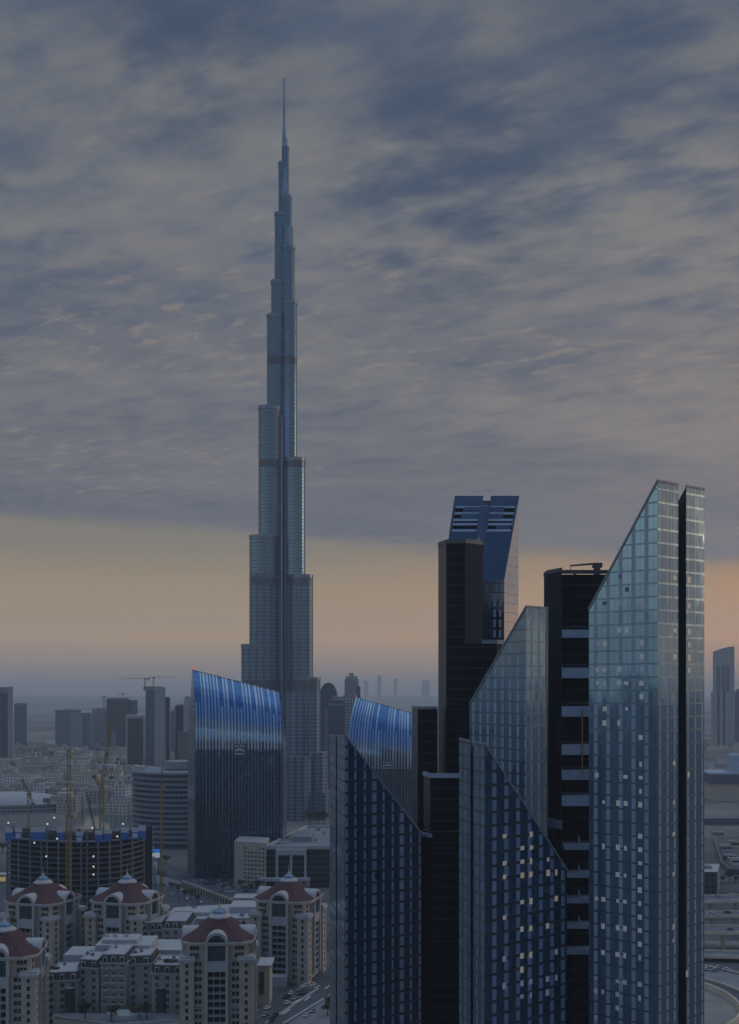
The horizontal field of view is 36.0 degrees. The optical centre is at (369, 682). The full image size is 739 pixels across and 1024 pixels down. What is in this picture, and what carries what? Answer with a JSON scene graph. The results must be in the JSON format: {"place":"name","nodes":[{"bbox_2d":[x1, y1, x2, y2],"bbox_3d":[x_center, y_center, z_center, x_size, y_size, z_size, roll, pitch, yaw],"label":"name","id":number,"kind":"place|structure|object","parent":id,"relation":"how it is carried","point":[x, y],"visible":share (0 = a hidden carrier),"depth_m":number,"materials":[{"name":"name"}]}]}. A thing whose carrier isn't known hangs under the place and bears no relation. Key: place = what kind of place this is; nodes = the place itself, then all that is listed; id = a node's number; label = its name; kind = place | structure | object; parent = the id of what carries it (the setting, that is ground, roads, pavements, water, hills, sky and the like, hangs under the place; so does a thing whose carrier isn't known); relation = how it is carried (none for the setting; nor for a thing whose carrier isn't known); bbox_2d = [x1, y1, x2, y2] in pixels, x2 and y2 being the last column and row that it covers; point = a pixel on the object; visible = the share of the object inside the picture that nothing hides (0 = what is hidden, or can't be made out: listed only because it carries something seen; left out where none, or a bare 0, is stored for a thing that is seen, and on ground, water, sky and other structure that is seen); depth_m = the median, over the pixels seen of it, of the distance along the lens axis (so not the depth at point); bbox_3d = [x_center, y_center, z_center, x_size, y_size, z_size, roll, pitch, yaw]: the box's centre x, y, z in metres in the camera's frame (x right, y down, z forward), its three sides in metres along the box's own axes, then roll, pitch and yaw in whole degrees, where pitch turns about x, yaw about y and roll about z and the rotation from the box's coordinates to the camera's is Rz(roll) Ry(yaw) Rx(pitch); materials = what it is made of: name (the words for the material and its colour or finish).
{"place":"outdoors","nodes":[
{"label":"outdoors","id":0,"kind":"place"},
{"bbox_2d":[0,786,15,791],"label":"town house","id":1,"kind":"structure","parent":0,"point":[4,788],"depth_m":1426.51,"materials":[{"name":"black"}]},
{"bbox_2d":[1,759,23,764],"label":"town house","id":2,"kind":"structure","parent":0,"point":[6,761],"depth_m":1963.78,"materials":[{"name":"black"}]},
{"bbox_2d":[2,772,40,783],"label":"town house","id":3,"kind":"structure","parent":0,"point":[11,777],"depth_m":1538.44,"materials":[{"name":"black"}]},
{"bbox_2d":[8,782,35,791],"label":"town house","id":4,"kind":"structure","parent":0,"point":[19,786],"depth_m":1470.14,"materials":[{"name":"white paint"}]},
{"bbox_2d":[0,908,51,1023],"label":"apartment tower","id":5,"kind":"structure","parent":0,"point":[25,958],"depth_m":453.87,"materials":[{"name":"white paint"}]},
{"bbox_2d":[20,765,42,772],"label":"town house","id":6,"kind":"structure","parent":0,"point":[27,768],"depth_m":1776.98,"materials":[{"name":"black"}]},
{"bbox_2d":[18,761,47,771],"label":"town house","id":7,"kind":"structure","parent":0,"point":[38,763],"depth_m":1841.19,"materials":[{"name":"black"}]},
{"bbox_2d":[24,752,47,761],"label":"town house","id":8,"kind":"structure","parent":0,"point":[33,757],"depth_m":1984.99,"materials":[{"name":"white paint"}]},
{"bbox_2d":[28,741,46,746],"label":"town house","id":9,"kind":"structure","parent":0,"point":[37,744],"depth_m":2448.26,"materials":[{"name":"black"}]},
{"bbox_2d":[26,746,49,751],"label":"town house","id":10,"kind":"structure","parent":0,"point":[35,749],"depth_m":2267.55,"materials":[{"name":"black"}]},
{"bbox_2d":[33,783,48,792],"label":"town house","id":11,"kind":"structure","parent":0,"point":[40,787],"depth_m":1431.55,"materials":[{"name":"white paint"}]},
{"bbox_2d":[0,871,87,966],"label":"apartment tower","id":12,"kind":"structure","parent":0,"point":[51,912],"depth_m":565.89,"materials":[{"name":"white paint"}]},
{"bbox_2d":[38,747,55,755],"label":"town house","id":13,"kind":"structure","parent":0,"point":[46,752],"depth_m":2230.26,"materials":[{"name":"black"}]},
{"bbox_2d":[41,770,62,780],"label":"town house","id":14,"kind":"structure","parent":0,"point":[57,775],"depth_m":1692.64,"materials":[{"name":"white paint"}]},
{"bbox_2d":[47,782,82,794],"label":"town house","id":15,"kind":"structure","parent":0,"point":[53,790],"depth_m":1434.00,"materials":[{"name":"black"}]},
{"bbox_2d":[61,768,81,780],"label":"town house","id":16,"kind":"structure","parent":0,"point":[64,770],"depth_m":1713.03,"materials":[{"name":"white paint"}]},
{"bbox_2d":[61,757,89,764],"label":"town house","id":17,"kind":"structure","parent":0,"point":[83,760],"depth_m":1874.30,"materials":[{"name":"black"}]},
{"bbox_2d":[68,760,86,770],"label":"town house","id":18,"kind":"structure","parent":0,"point":[76,764],"depth_m":1805.44,"materials":[{"name":"white paint"}]},
{"bbox_2d":[68,781,95,786],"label":"town house","id":19,"kind":"structure","parent":0,"point":[76,784],"depth_m":1509.94,"materials":[{"name":"black"}]},
{"bbox_2d":[68,774,100,781],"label":"town house","id":20,"kind":"structure","parent":0,"point":[81,777],"depth_m":1551.83,"materials":[{"name":"black"}]},
{"bbox_2d":[79,785,109,803],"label":"town house","id":21,"kind":"structure","parent":0,"point":[92,794],"depth_m":1409.60,"materials":[{"name":"white paint"}]},
{"bbox_2d":[81,784,112,797],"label":"town house","id":22,"kind":"structure","parent":0,"point":[93,786],"depth_m":1449.98,"materials":[{"name":"black"}]},
{"bbox_2d":[69,807,132,828],"bbox_3d":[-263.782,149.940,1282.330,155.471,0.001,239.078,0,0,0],"label":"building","id":23,"kind":"structure","parent":0,"point":[82,819],"depth_m":1235.64,"materials":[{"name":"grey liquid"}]},
{"bbox_2d":[95,757,116,763],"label":"town house","id":24,"kind":"structure","parent":0,"point":[110,760],"depth_m":1972.55,"materials":[{"name":"black"}]},
{"bbox_2d":[91,764,122,773],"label":"town house","id":25,"kind":"structure","parent":0,"point":[109,766],"depth_m":1678.98,"materials":[{"name":"white paint"}]},
{"bbox_2d":[96,778,122,784],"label":"town house","id":26,"kind":"structure","parent":0,"point":[107,781],"depth_m":1480.59,"materials":[{"name":"black"}]},
{"bbox_2d":[103,767,123,778],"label":"town house","id":27,"kind":"structure","parent":0,"point":[113,773],"depth_m":1637.19,"materials":[{"name":"black"}]},
{"bbox_2d":[53,1009,179,1023],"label":"building","id":28,"kind":"structure","parent":0,"point":[124,1016],"depth_m":485.19,"materials":[{"name":"white paint"}]},
{"bbox_2d":[77,1002,91,1019],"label":"tree","id":29,"kind":"object","parent":28,"relation":"on","point":[83,1007],"visible":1,"depth_m":484.05,"materials":[{"name":"green plant"}]},
{"bbox_2d":[108,1005,119,1021],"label":"tree","id":30,"kind":"object","parent":28,"relation":"on","point":[112,1009],"visible":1,"depth_m":482.16,"materials":[{"name":"green plant"}]},
{"bbox_2d":[139,1003,150,1018],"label":"tree","id":31,"kind":"object","parent":28,"relation":"on","point":[145,1007],"visible":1,"depth_m":485.48,"materials":[{"name":"green plant"}]},
{"bbox_2d":[111,780,132,797],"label":"town house","id":32,"kind":"structure","parent":0,"point":[121,789],"depth_m":1426.54,"materials":[{"name":"white paint"}]},
{"bbox_2d":[83,867,169,945],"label":"apartment tower","id":33,"kind":"structure","parent":0,"point":[127,903],"depth_m":566.37,"materials":[{"name":"white paint"}]},
{"bbox_2d":[126,715,144,765],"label":"tower","id":34,"kind":"structure","parent":0,"point":[135,739],"depth_m":1850.00,"materials":[{"name":"concrete"}]},
{"bbox_2d":[131,760,187,848],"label":"round building","id":35,"kind":"structure","parent":0,"point":[145,790],"depth_m":1024.96,"materials":[{"name":"white paint"}]},
{"bbox_2d":[152,873,180,887],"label":"pavement","id":36,"kind":"structure","parent":0,"point":[166,880],"depth_m":860.96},
{"bbox_2d":[171,710,173,750],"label":"tower","id":37,"kind":"structure","parent":0,"point":[172,730],"depth_m":2500.00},
{"bbox_2d":[174,704,188,759],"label":"tower","id":38,"kind":"structure","parent":0,"point":[180,743],"depth_m":1957.00,"materials":[{"name":"concrete"}]},
{"bbox_2d":[184,696,189,730],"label":"tower","id":39,"kind":"structure","parent":0,"point":[186,711],"depth_m":2300.00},
{"bbox_2d":[152,860,223,909],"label":"road","id":40,"kind":"structure","parent":0,"point":[176,899],"depth_m":789.41,"materials":[{"name":"asphalt"}]},
{"bbox_2d":[152,848,159,870],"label":"billboard","id":41,"kind":"object","parent":40,"relation":"on","point":[156,853],"visible":0.32,"depth_m":900.20,"materials":[{"name":"blue"}]},
{"bbox_2d":[181,880,233,903],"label":"arcade wall","id":42,"kind":"structure","parent":40,"relation":"on","point":[207,893],"depth_m":792.43,"materials":[{"name":"beige"}]},
{"bbox_2d":[233,894,256,899],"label":"parking office","id":43,"kind":"structure","parent":40,"relation":"on","point":[243,896],"depth_m":742.32,"materials":[{"name":"grey"}]},
{"bbox_2d":[171,900,255,924],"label":"podium building","id":44,"kind":"structure","parent":0,"point":[238,910],"depth_m":636.00,"materials":[{"name":"white paint"}]},
{"bbox_2d":[178,896,257,1023],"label":"apartment tower","id":45,"kind":"structure","parent":0,"point":[217,960],"depth_m":478.53,"materials":[{"name":"white paint"}]},
{"bbox_2d":[189,879,256,895],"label":"road","id":46,"kind":"structure","parent":0,"point":[210,886],"depth_m":831.66,"materials":[{"name":"asphalt"}]},
{"bbox_2d":[234,825,329,886],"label":"office building","id":47,"kind":"structure","parent":0,"point":[302,854],"depth_m":833.00,"materials":[{"name":"white paint"}]},
{"bbox_2d":[241,78,329,820],"bbox_3d":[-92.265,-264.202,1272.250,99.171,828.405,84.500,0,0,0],"label":"needle skyscraper","id":48,"kind":"structure","parent":0,"point":[277,653],"depth_m":1255.57,"materials":[{"name":"blue glass"}]},
{"bbox_2d":[255,966,329,1023],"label":"road","id":49,"kind":"structure","parent":0,"point":[322,980],"depth_m":532.82,"materials":[{"name":"asphalt"}]},
{"bbox_2d":[289,999,329,1023],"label":"pavement","id":50,"kind":"structure","parent":0,"point":[319,1015],"depth_m":508.82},
{"bbox_2d":[320,683,337,788],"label":"domed tower","id":51,"kind":"structure","parent":0,"point":[328,691],"depth_m":1600.00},
{"bbox_2d":[325,697,344,790],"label":"tower","id":52,"kind":"structure","parent":0,"point":[334,717],"depth_m":1420.00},
{"bbox_2d":[343,693,353,736],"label":"tower","id":53,"kind":"structure","parent":0,"point":[348,698],"depth_m":1480.00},
{"bbox_2d":[344,673,359,700],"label":"tower","id":54,"kind":"structure","parent":0,"point":[351,684],"depth_m":2300.00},
{"bbox_2d":[0,696,738,1015],"bbox_3d":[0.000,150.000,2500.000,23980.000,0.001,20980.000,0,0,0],"label":"ground","id":55,"kind":"structure","parent":0,"point":[41,718],"depth_m":1236.13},
{"bbox_2d":[0,686,12,757],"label":"tower","id":56,"kind":"structure","parent":55,"relation":"on","point":[6,722],"depth_m":2140.00,"materials":[{"name":"concrete"}]},
{"bbox_2d":[14,703,26,745],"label":"tower","id":57,"kind":"structure","parent":55,"relation":"on","point":[20,722],"depth_m":2560.00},
{"bbox_2d":[21,777,34,827],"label":"tower crane","id":58,"kind":"object","parent":55,"relation":"on","point":[29,796],"visible":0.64,"depth_m":759.35,"materials":[{"name":"metal"}]},
{"bbox_2d":[0,791,57,813],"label":"canopy hall","id":59,"kind":"structure","parent":55,"relation":"on","point":[13,802],"depth_m":1303.70,"materials":[{"name":"white paint"}]},
{"bbox_2d":[50,792,80,812],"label":"town house","id":60,"kind":"structure","parent":55,"relation":"on","point":[60,798],"depth_m":1315.16,"materials":[{"name":"black"}]},
{"bbox_2d":[65,748,73,890],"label":"tower crane","id":61,"kind":"object","parent":55,"relation":"on","point":[69,816],"visible":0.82,"depth_m":678.60,"materials":[{"name":"metal"}]},
{"bbox_2d":[55,709,91,747],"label":"apartment slab","id":62,"kind":"structure","parent":55,"relation":"on","point":[73,727],"depth_m":2446.00,"materials":[{"name":"concrete"}]},
{"bbox_2d":[5,817,154,911],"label":"unfinished building","id":63,"kind":"structure","parent":55,"relation":"on","point":[106,859],"depth_m":699.05,"materials":[{"name":"concrete"}]},
{"bbox_2d":[76,792,86,808],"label":"town house","id":64,"kind":"structure","parent":55,"relation":"on","point":[83,802],"depth_m":1350.02,"materials":[{"name":"white paint"}]},
{"bbox_2d":[92,708,105,743],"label":"apartment slab","id":65,"kind":"structure","parent":55,"relation":"on","point":[97,725],"depth_m":2560.00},
{"bbox_2d":[91,718,112,834],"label":"tower crane","id":66,"kind":"object","parent":55,"relation":"on","point":[102,790],"visible":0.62,"depth_m":706.65,"materials":[{"name":"metal"}]},
{"bbox_2d":[101,696,107,745],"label":"tower crane","id":67,"kind":"object","parent":55,"relation":"on","point":[103,720],"visible":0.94,"depth_m":2438.88,"materials":[{"name":"grey"}]},
{"bbox_2d":[49,933,181,1023],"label":"apartment block","id":68,"kind":"structure","parent":55,"relation":"on","point":[123,971],"depth_m":501.53,"materials":[{"name":"stone"}]},
{"bbox_2d":[65,987,74,1012],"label":"bay window","id":69,"kind":"structure","parent":68,"relation":"in","point":[69,991],"depth_m":496.08,"materials":[{"name":"blue glass"}]},
{"bbox_2d":[156,987,165,1012],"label":"bay window","id":70,"kind":"structure","parent":68,"relation":"in","point":[160,991],"depth_m":496.21,"materials":[{"name":"blue glass"}]},
{"bbox_2d":[105,797,132,814],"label":"town house","id":71,"kind":"structure","parent":55,"relation":"on","point":[119,806],"depth_m":1291.00,"materials":[{"name":"white paint"}]},
{"bbox_2d":[106,698,137,746],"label":"unfinished tower","id":72,"kind":"structure","parent":55,"relation":"on","point":[118,710],"depth_m":2420.00,"materials":[{"name":"concrete"}]},
{"bbox_2d":[143,686,169,766],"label":"tower","id":73,"kind":"structure","parent":55,"relation":"on","point":[157,728],"depth_m":1852.00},
{"bbox_2d":[160,766,164,893],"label":"tower crane","id":74,"kind":"object","parent":55,"relation":"on","point":[162,787],"visible":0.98,"depth_m":799.04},
{"bbox_2d":[143,911,196,938],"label":"apartment block","id":75,"kind":"structure","parent":55,"relation":"on","point":[168,924],"depth_m":562.69,"materials":[{"name":"stone"}]},
{"bbox_2d":[188,668,285,878],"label":"striped tower","id":76,"kind":"structure","parent":55,"relation":"on","point":[236,763],"depth_m":870.00,"materials":[{"name":"blue glass"}]},
{"bbox_2d":[257,957,286,1006],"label":"annexe","id":77,"kind":"structure","parent":55,"relation":"on","point":[268,980],"depth_m":526.00,"materials":[{"name":"stone"}]},
{"bbox_2d":[248,869,327,984],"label":"apartment tower","id":78,"kind":"structure","parent":55,"relation":"on","point":[287,915],"depth_m":569.02,"materials":[{"name":"white paint"}]},
{"bbox_2d":[704,864,719,893],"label":"grey block","id":79,"kind":"structure","parent":55,"relation":"on","point":[711,878],"depth_m":800.00,"materials":[{"name":"white paint"}]},
{"bbox_2d":[704,978,738,990],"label":"retaining wall","id":80,"kind":"structure","parent":55,"relation":"on","point":[722,984],"depth_m":563.18,"materials":[{"name":"concrete"}]},
{"bbox_2d":[704,894,738,909],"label":"flyover","id":81,"kind":"object","parent":55,"relation":"on","point":[710,899],"visible":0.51,"depth_m":736.46,"materials":[{"name":"concrete"}]},
{"bbox_2d":[704,949,738,959],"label":"flyover","id":82,"kind":"object","parent":55,"relation":"on","point":[710,954],"visible":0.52,"depth_m":613.69,"materials":[{"name":"concrete"}]},
{"bbox_2d":[704,910,738,924],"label":"flyover","id":83,"kind":"object","parent":55,"relation":"on","point":[734,915],"visible":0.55,"depth_m":688.49,"materials":[{"name":"concrete"}]},
{"bbox_2d":[704,818,738,824],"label":"site hoarding","id":84,"kind":"object","parent":55,"relation":"on","point":[721,821],"visible":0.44,"depth_m":1195.00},
{"bbox_2d":[711,646,733,747],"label":"curved top tower","id":85,"kind":"structure","parent":55,"relation":"on","point":[722,713],"depth_m":2498.01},
{"bbox_2d":[718,844,732,850],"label":"site cabin","id":86,"kind":"object","parent":55,"relation":"on","point":[724,847],"visible":0.98,"depth_m":1009.51,"materials":[{"name":"metal"}]},
{"bbox_2d":[713,836,738,874],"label":"site hoarding","id":87,"kind":"object","parent":55,"relation":"on","point":[725,867],"visible":0.98,"depth_m":913.12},
{"bbox_2d":[726,840,738,847],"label":"site cabin","id":88,"kind":"object","parent":55,"relation":"on","point":[735,843],"visible":0.81,"depth_m":1030.48,"materials":[{"name":"grey"}]},
{"bbox_2d":[729,857,738,864],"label":"site cabin","id":89,"kind":"object","parent":55,"relation":"on","point":[733,860],"visible":0.93,"depth_m":933.50,"materials":[{"name":"grey"}]},
{"bbox_2d":[0,0,738,695],"label":"sky","id":90,"kind":"structure","parent":0,"point":[515,223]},
{"bbox_2d":[329,734,421,1023],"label":"glass tower","id":91,"kind":"structure","parent":0,"point":[375,904],"depth_m":361.32,"materials":[{"name":"blue"}]},
{"bbox_2d":[377,675,380,696],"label":"distant tower","id":92,"kind":"structure","parent":0,"point":[378,685],"depth_m":11500.00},
{"bbox_2d":[348,696,411,818],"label":"striped tower","id":93,"kind":"structure","parent":0,"point":[380,736],"depth_m":1101.70,"materials":[{"name":"blue glass"}]},
{"bbox_2d":[422,679,429,696],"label":"distant tower","id":94,"kind":"structure","parent":0,"point":[425,688],"depth_m":11500.00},
{"bbox_2d":[412,539,504,1023],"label":"black tower","id":95,"kind":"structure","parent":0,"point":[467,654],"depth_m":386.00,"materials":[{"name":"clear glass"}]},
{"bbox_2d":[449,496,518,639],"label":"tilted roof tower","id":96,"kind":"structure","parent":0,"point":[492,524],"depth_m":433.14,"materials":[{"name":"blue glass"}]},
{"bbox_2d":[469,605,548,837],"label":"glass tower","id":97,"kind":"structure","parent":0,"point":[508,703],"depth_m":342.52,"materials":[{"name":"blue glass"}]},
{"bbox_2d":[458,738,567,1023],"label":"glass tower","id":98,"kind":"structure","parent":0,"point":[513,868],"depth_m":309.02,"materials":[{"name":"blue"}]},
{"bbox_2d":[543,563,607,1023],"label":"skyscraper","id":99,"kind":"structure","parent":0,"point":[568,599],"depth_m":352.50,"materials":[{"name":"black glass"}]},
{"bbox_2d":[588,479,704,1023],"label":"glass tower","id":100,"kind":"structure","parent":0,"point":[646,785],"depth_m":310.52,"materials":[{"name":"blue glass"}]},
{"bbox_2d":[704,758,721,768],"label":"town house","id":101,"kind":"structure","parent":0,"point":[707,764],"depth_m":1979.85,"materials":[{"name":"white paint"}]},
{"bbox_2d":[704,755,724,760],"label":"town house","id":102,"kind":"structure","parent":0,"point":[710,757],"depth_m":2106.15,"materials":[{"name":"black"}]},
{"bbox_2d":[709,762,725,769],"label":"town house","id":103,"kind":"structure","parent":0,"point":[721,765],"depth_m":1865.32,"materials":[{"name":"white paint"}]},
{"bbox_2d":[709,750,725,758],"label":"town house","id":104,"kind":"structure","parent":0,"point":[713,752],"depth_m":2220.84,"materials":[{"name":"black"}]},
{"bbox_2d":[704,754,738,800],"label":"building","id":105,"kind":"structure","parent":0,"point":[721,785],"depth_m":1440.00,"materials":[{"name":"concrete"}]},
{"bbox_2d":[704,989,738,1023],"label":"sand island","id":106,"kind":"structure","parent":0,"point":[718,1009],"depth_m":521.41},
{"bbox_2d":[704,982,738,1023],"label":"retaining wall","id":107,"kind":"structure","parent":106,"relation":"on","point":[732,999],"depth_m":537.89,"materials":[{"name":"concrete"}]},
{"bbox_2d":[704,970,738,988],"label":"road","id":108,"kind":"structure","parent":0,"point":[731,979],"depth_m":577.90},
{"bbox_2d":[704,941,738,958],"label":"road","id":109,"kind":"structure","parent":0,"point":[729,945],"depth_m":648.32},
{"bbox_2d":[704,925,738,948],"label":"flyover","id":110,"kind":"object","parent":109,"relation":"on","point":[721,930],"visible":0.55,"depth_m":640.88,"materials":[{"name":"concrete"}]},
{"bbox_2d":[704,959,738,971],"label":"road","id":111,"kind":"structure","parent":0,"point":[730,966],"depth_m":604.47,"materials":[{"name":"asphalt"}]},
{"bbox_2d":[704,981,738,1000],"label":"road","id":112,"kind":"structure","parent":0,"point":[734,994],"depth_m":551.68,"materials":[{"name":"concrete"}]},
{"bbox_2d":[735,689,738,741],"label":"tower","id":113,"kind":"structure","parent":0,"point":[737,715],"depth_m":2600.00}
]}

